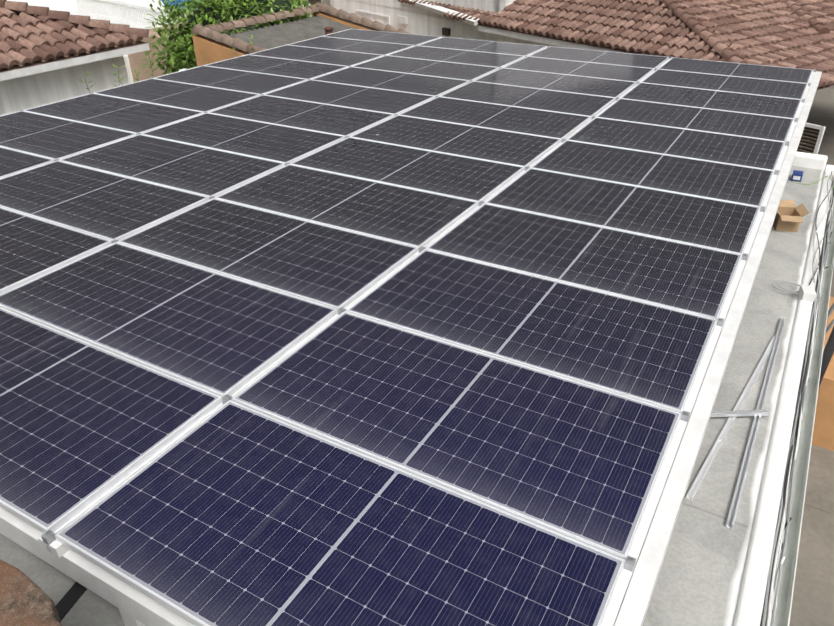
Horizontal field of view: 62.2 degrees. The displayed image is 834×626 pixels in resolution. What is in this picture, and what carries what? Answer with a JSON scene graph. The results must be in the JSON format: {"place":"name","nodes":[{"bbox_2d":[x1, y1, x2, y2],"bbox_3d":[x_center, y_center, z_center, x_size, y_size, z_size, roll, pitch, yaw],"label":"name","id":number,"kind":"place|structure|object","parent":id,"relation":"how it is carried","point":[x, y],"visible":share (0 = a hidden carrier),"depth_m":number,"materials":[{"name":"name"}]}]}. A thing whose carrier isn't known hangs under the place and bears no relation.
{"place":"outdoors","nodes":[
{"label":"outdoors","id":0,"kind":"place"},
{"bbox_2d":[0,43,149,115],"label":"house walls","id":1,"kind":"structure","parent":0,"point":[24,88],"depth_m":12.19,"materials":[{"name":"white paint"}]},
{"bbox_2d":[0,0,148,71],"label":"house roof","id":2,"kind":"structure","parent":1,"relation":"on","point":[27,39],"depth_m":12.21,"materials":[{"name":"brown tile"}]},
{"bbox_2d":[8,9,142,38],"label":"ridge tiles","id":3,"kind":"structure","parent":2,"relation":"on","point":[17,12],"depth_m":12.79,"materials":[{"name":"brown tile"}]},
{"bbox_2d":[141,0,318,74],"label":"tree","id":4,"kind":"object","parent":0,"point":[208,12],"visible":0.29,"depth_m":16.27,"materials":[{"name":"green plant"}]},
{"bbox_2d":[765,86,833,625],"bbox_3d":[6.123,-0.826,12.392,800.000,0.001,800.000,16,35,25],"label":"ground","id":5,"kind":"structure","parent":0,"point":[813,599],"depth_m":7.21,"materials":[{"name":"concrete"}]},
{"bbox_2d":[7,0,329,83],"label":"building wall","id":6,"kind":"structure","parent":5,"relation":"on","point":[132,13],"depth_m":29.57,"materials":[{"name":"white paint"}]},
{"bbox_2d":[192,11,379,66],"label":"shed walls","id":7,"kind":"structure","parent":5,"relation":"on","point":[208,51],"depth_m":14.07,"materials":[{"name":"paint"}]},
{"bbox_2d":[229,15,354,48],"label":"flat roof","id":8,"kind":"structure","parent":7,"relation":"on","point":[274,36],"depth_m":15.54,"materials":[{"name":"grey concrete"}]},
{"bbox_2d":[324,27,332,34],"bbox_3d":[-1.950,-6.152,15.329,0.214,0.345,0.220,16,35,25],"label":"brick","id":9,"kind":"object","parent":8,"relation":"on","point":[328,30],"visible":0.54,"depth_m":15.21,"materials":[{"name":"brown brick"}]},
{"bbox_2d":[192,2,410,52],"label":"wall coping tiles","id":10,"kind":"object","parent":7,"relation":"on","point":[210,31],"visible":0.81,"depth_m":15.39,"materials":[{"name":"brown tile"}]},
{"bbox_2d":[0,166,823,625],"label":"roof slab","id":11,"kind":"structure","parent":5,"relation":"on","point":[700,576],"depth_m":3.59,"materials":[{"name":"grey concrete"}]},
{"bbox_2d":[0,560,62,625],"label":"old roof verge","id":12,"kind":"structure","parent":11,"relation":"on","point":[25,600],"depth_m":2.04,"materials":[{"name":"tile"}]},
{"bbox_2d":[55,582,86,620],"bbox_3d":[-1.529,1.256,3.078,0.070,0.008,0.801,8,32,14],"label":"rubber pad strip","id":13,"kind":"object","parent":11,"relation":"on","point":[70,598],"visible":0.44,"depth_m":3.06,"materials":[{"name":"black rubber"}]},
{"bbox_2d":[77,34,254,93],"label":"edge weeds","id":14,"kind":"object","parent":11,"relation":"on","point":[150,67],"visible":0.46,"depth_m":10.52,"materials":[{"name":"green plant"}]},
{"bbox_2d":[0,28,821,625],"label":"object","id":15,"kind":"object","parent":11,"relation":"on","point":[632,592],"visible":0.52,"depth_m":3.17,"materials":[{"name":"white paint"}]},
{"bbox_2d":[0,29,812,625],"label":"solar panels","id":16,"kind":"object","parent":15,"relation":"on","point":[602,251],"visible":0.92,"depth_m":4.45,"materials":[{"name":"blue glass"}]},
{"bbox_2d":[179,68,833,625],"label":"parapet wall","id":17,"kind":"structure","parent":11,"relation":"on","point":[753,586],"depth_m":3.85,"materials":[{"name":"white paint"}]},
{"bbox_2d":[686,317,785,528],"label":"metal rails","id":18,"kind":"object","parent":11,"relation":"on","point":[759,411],"visible":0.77,"depth_m":4.07,"materials":[{"name":"white metal"}]},
{"bbox_2d":[773,200,808,231],"bbox_3d":[3.444,-0.897,6.447,0.290,0.199,0.391,6,31,10],"label":"cardboard box","id":19,"kind":"object","parent":11,"relation":"on","point":[789,216],"visible":0.79,"depth_m":6.40,"materials":[{"name":"brown cardboard"}]},
{"bbox_2d":[760,170,833,625],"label":"electrical cables","id":20,"kind":"object","parent":11,"relation":"attached to","point":[776,564],"visible":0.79,"depth_m":4.04,"materials":[{"name":"grey plastic"}]},
{"bbox_2d":[791,170,803,181],"bbox_3d":[4.158,-1.498,7.565,0.100,0.080,0.143,16,35,25],"label":"blue carton","id":21,"kind":"object","parent":11,"relation":"on","point":[797,175],"visible":0.96,"depth_m":7.52,"materials":[{"name":"blue cardboard"}]},
{"bbox_2d":[773,210,833,625],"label":"gutter","id":22,"kind":"object","parent":11,"relation":"attached to","point":[785,590],"depth_m":4.04,"materials":[{"name":"paint"}]},
{"bbox_2d":[798,285,816,301],"bbox_3d":[2.974,-0.152,5.270,0.090,0.070,0.140,8,32,14],"label":"junction box","id":23,"kind":"object","parent":11,"relation":"on","point":[807,292],"visible":1,"depth_m":5.23,"materials":[{"name":"white plastic"}]},
{"bbox_2d":[330,0,825,153],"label":"house walls","id":24,"kind":"structure","parent":5,"relation":"on","point":[421,18],"depth_m":19.97,"materials":[{"name":"white paint"}]},
{"bbox_2d":[398,0,747,63],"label":"house roof","id":25,"kind":"structure","parent":24,"relation":"on","point":[649,27],"depth_m":16.03,"materials":[{"name":"brown tile"}]},
{"bbox_2d":[655,0,833,89],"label":"house roof","id":26,"kind":"structure","parent":24,"relation":"on","point":[791,33],"depth_m":15.32,"materials":[{"name":"brown tile"}]},
{"bbox_2d":[794,296,833,450],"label":"wall","id":27,"kind":"structure","parent":5,"relation":"on","point":[823,433],"depth_m":8.08,"materials":[{"name":"orange paint"}]}
]}

